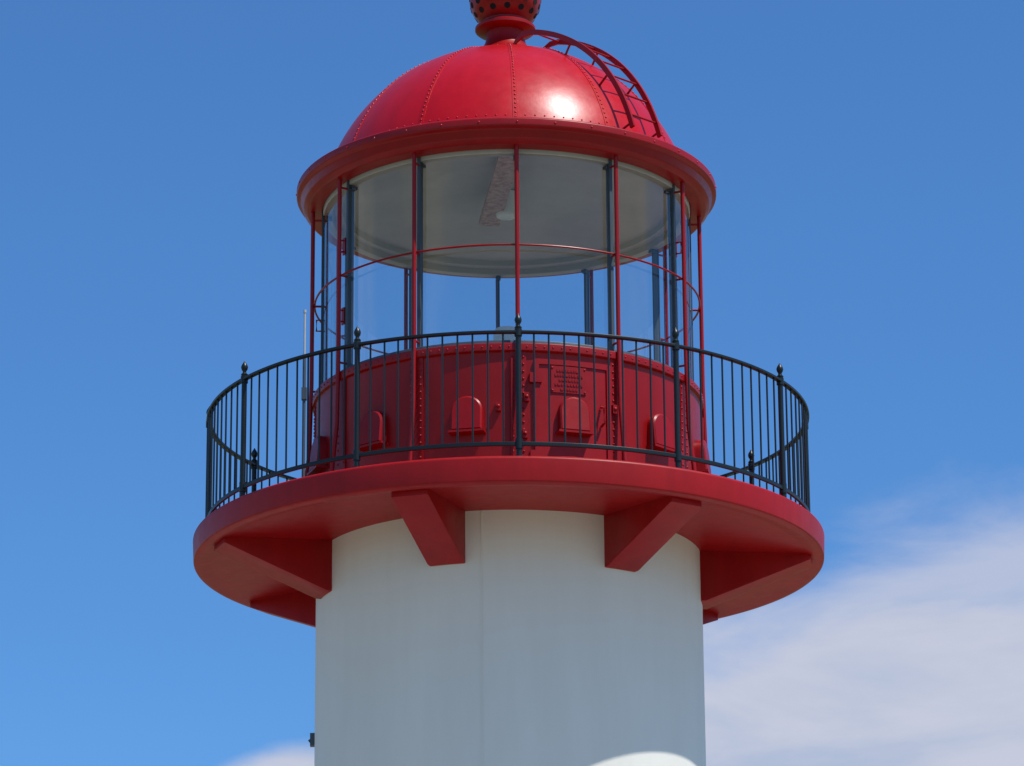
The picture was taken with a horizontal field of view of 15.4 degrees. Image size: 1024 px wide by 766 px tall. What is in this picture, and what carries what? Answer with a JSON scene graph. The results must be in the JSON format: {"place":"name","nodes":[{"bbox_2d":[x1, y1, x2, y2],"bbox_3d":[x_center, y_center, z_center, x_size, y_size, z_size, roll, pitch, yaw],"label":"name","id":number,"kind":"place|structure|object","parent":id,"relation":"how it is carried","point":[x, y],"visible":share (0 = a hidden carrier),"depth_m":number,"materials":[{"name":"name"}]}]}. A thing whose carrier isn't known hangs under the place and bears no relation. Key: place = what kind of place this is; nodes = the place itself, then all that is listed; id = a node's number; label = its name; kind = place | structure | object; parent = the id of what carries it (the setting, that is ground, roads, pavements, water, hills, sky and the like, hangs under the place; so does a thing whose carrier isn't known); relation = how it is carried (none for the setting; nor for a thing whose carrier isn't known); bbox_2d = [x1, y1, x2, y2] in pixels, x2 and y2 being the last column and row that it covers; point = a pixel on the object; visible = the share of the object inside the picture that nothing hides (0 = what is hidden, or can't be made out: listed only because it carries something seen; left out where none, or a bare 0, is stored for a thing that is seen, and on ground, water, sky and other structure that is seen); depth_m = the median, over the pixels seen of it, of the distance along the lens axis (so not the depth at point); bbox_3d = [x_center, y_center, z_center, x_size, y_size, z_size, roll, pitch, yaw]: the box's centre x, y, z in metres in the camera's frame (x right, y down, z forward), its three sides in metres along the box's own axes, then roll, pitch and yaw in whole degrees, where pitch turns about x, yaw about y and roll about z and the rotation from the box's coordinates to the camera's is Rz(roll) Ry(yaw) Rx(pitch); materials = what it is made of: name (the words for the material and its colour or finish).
{"place":"outdoors","nodes":[
{"label":"outdoors","id":0,"kind":"place"},
{"bbox_2d":[0,0,1023,765],"label":"sky","id":1,"kind":"structure","parent":0,"point":[862,234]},
{"label":"grassy ground","id":2,"kind":"structure","parent":0,"visible":0},
{"bbox_2d":[314,510,705,765],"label":"tower shaft","id":3,"kind":"object","parent":2,"relation":"on","point":[590,658],"visible":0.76,"depth_m":37.02,"materials":[{"name":"white paint"}]},
{"bbox_2d":[308,733,314,746],"bbox_3d":[-2.030,3.615,38.396,0.072,0.130,0.080,0,-17,0],"label":"wall hook","id":4,"kind":"object","parent":3,"relation":"attached to","point":[311,740],"depth_m":38.36,"materials":[{"name":"metal"}]},
{"bbox_2d":[193,456,824,618],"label":"gallery deck","id":5,"kind":"structure","parent":3,"relation":"on","point":[732,515],"depth_m":36.88,"materials":[{"name":"red paint"}]},
{"bbox_2d":[301,310,306,476],"bbox_3d":[-2.045,0.146,37.279,0.050,1.820,0.060,0,-17,0],"label":"radio antenna","id":6,"kind":"object","parent":5,"relation":"on","point":[304,393],"visible":0.9,"depth_m":37.26,"materials":[{"name":"metal"}]},
{"bbox_2d":[305,145,707,475],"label":"exterior rods","id":7,"kind":"object","parent":5,"relation":"on","point":[414,252],"visible":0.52,"depth_m":38.67,"materials":[{"name":"red paint"}]},
{"bbox_2d":[205,314,809,517],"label":"gallery balusters","id":8,"kind":"object","parent":5,"relation":"on","point":[803,472],"visible":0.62,"depth_m":37.08,"materials":[{"name":"black paint"}]},
{"bbox_2d":[206,330,809,515],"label":"gallery handrails","id":9,"kind":"object","parent":8,"relation":"attached to","point":[283,472],"visible":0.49,"depth_m":36.79,"materials":[{"name":"black metal"}]},
{"bbox_2d":[312,343,702,472],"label":"lantern base wall","id":10,"kind":"structure","parent":5,"relation":"on","point":[465,382],"depth_m":37.72,"materials":[{"name":"red metal"}]},
{"bbox_2d":[321,155,693,383],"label":"glazing mullions","id":11,"kind":"object","parent":10,"relation":"on","point":[349,286],"visible":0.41,"depth_m":38.95,"materials":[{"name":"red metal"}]},
{"bbox_2d":[323,209,325,381],"bbox_3d":[-1.859,-0.961,39.279,0.059,2.020,0.947,5,-18,-17],"label":"glass pane","id":12,"kind":"object","parent":11,"relation":"attached to","point":[324,302],"visible":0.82,"depth_m":39.56,"materials":[{"name":"clear glass"}]},
{"bbox_2d":[316,237,681,331],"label":"glazing handholds","id":13,"kind":"object","parent":11,"relation":"attached to","point":[343,251],"visible":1,"depth_m":38.98,"materials":[{"name":"red metal"}]},
{"bbox_2d":[338,44,673,147],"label":"roof dome","id":14,"kind":"structure","parent":11,"relation":"on","point":[472,82],"depth_m":38.95,"materials":[{"name":"red metal"}]},
{"bbox_2d":[296,43,710,195],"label":"dome ribs and rivets","id":15,"kind":"object","parent":14,"relation":"on","point":[513,81],"visible":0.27,"depth_m":39.01,"materials":[{"name":"red paint"}]},
{"bbox_2d":[470,0,540,45],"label":"ventilator ball","id":16,"kind":"object","parent":14,"relation":"on","point":[500,23],"visible":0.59,"depth_m":40.56,"materials":[{"name":"red paint"}]},
{"bbox_2d":[469,0,539,22],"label":"ventilator holes","id":17,"kind":"object","parent":16,"relation":"attached to","point":[506,5],"visible":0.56,"depth_m":40.62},
{"bbox_2d":[513,29,662,137],"bbox_3d":[0.768,-3.109,39.652,0.426,1.536,1.793,16,-23,-42],"label":"dome ladder","id":18,"kind":"object","parent":14,"relation":"on","point":[587,49],"visible":0.94,"depth_m":39.38,"materials":[{"name":"red metal"}]},
{"bbox_2d":[297,117,715,277],"bbox_3d":[-0.059,-1.954,40.200,4.444,0.360,4.444,0,-17,0],"label":"roof eave","id":19,"kind":"object","parent":11,"relation":"on","point":[317,185],"visible":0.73,"depth_m":38.50,"materials":[{"name":"red metal"}]},
{"bbox_2d":[323,149,689,276],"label":"lantern ceiling","id":20,"kind":"structure","parent":11,"relation":"on","point":[562,198],"depth_m":40.61,"materials":[{"name":"white paint"}]},
{"bbox_2d":[479,156,520,226],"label":"ceiling beam","id":21,"kind":"structure","parent":20,"relation":"attached to","point":[499,189],"depth_m":39.48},
{"bbox_2d":[496,190,514,220],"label":"ceiling light fitting","id":22,"kind":"object","parent":20,"relation":"attached to","point":[507,213],"visible":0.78,"depth_m":40.08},
{"bbox_2d":[687,206,692,379],"bbox_3d":[1.808,-0.929,39.463,0.059,2.020,0.947,-4,-18,11],"label":"glass pane","id":23,"kind":"object","parent":11,"relation":"attached to","point":[689,292],"visible":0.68,"depth_m":39.57,"materials":[{"name":"clear glass"}]},
{"bbox_2d":[312,346,703,469],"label":"base riveted straps","id":24,"kind":"object","parent":10,"relation":"attached to","point":[418,436],"visible":0.37,"depth_m":37.69,"materials":[{"name":"red metal"}]},
{"bbox_2d":[307,396,710,475],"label":"base vent hoods","id":25,"kind":"object","parent":10,"relation":"attached to","point":[465,415],"visible":0.45,"depth_m":37.72,"materials":[{"name":"red metal"}]},
{"bbox_2d":[529,358,611,459],"bbox_3d":[0.589,0.366,37.471,0.857,1.220,0.130,5,-18,-18],"label":"base hatch door","id":26,"kind":"structure","parent":10,"relation":"in","point":[557,399],"depth_m":37.50,"materials":[{"name":"red metal"}]},
{"bbox_2d":[551,365,585,394],"bbox_3d":[0.560,-0.027,37.581,0.364,0.275,0.035,5,-18,-17],"label":"maker plaque","id":27,"kind":"object","parent":26,"relation":"attached to","point":[557,380],"visible":0.88,"depth_m":37.57,"materials":[{"name":"red paint"}]},
{"bbox_2d":[496,358,703,455],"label":"base latches","id":28,"kind":"object","parent":10,"relation":"attached to","point":[614,409],"visible":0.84,"depth_m":37.42,"materials":[{"name":"red metal"}]},
{"bbox_2d":[214,489,810,627],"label":"gallery brackets","id":29,"kind":"object","parent":5,"relation":"attached to","point":[638,537],"visible":0.61,"depth_m":37.91,"materials":[{"name":"red metal"}]},
{"bbox_3d":[-0.040,0.715,39.369,0.500,1.850,0.500,0,-17,0],"label":"beacon pedestal","id":30,"kind":"object","parent":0,"visible":0},
{"bbox_2d":[493,326,521,339],"bbox_3d":[-0.048,-0.364,39.705,0.380,0.410,0.380,0,-17,0],"label":"beacon lens","id":31,"kind":"object","parent":30,"relation":"on","point":[506,336],"visible":0.23,"depth_m":39.62,"materials":[{"name":"clear glass"}]}
]}

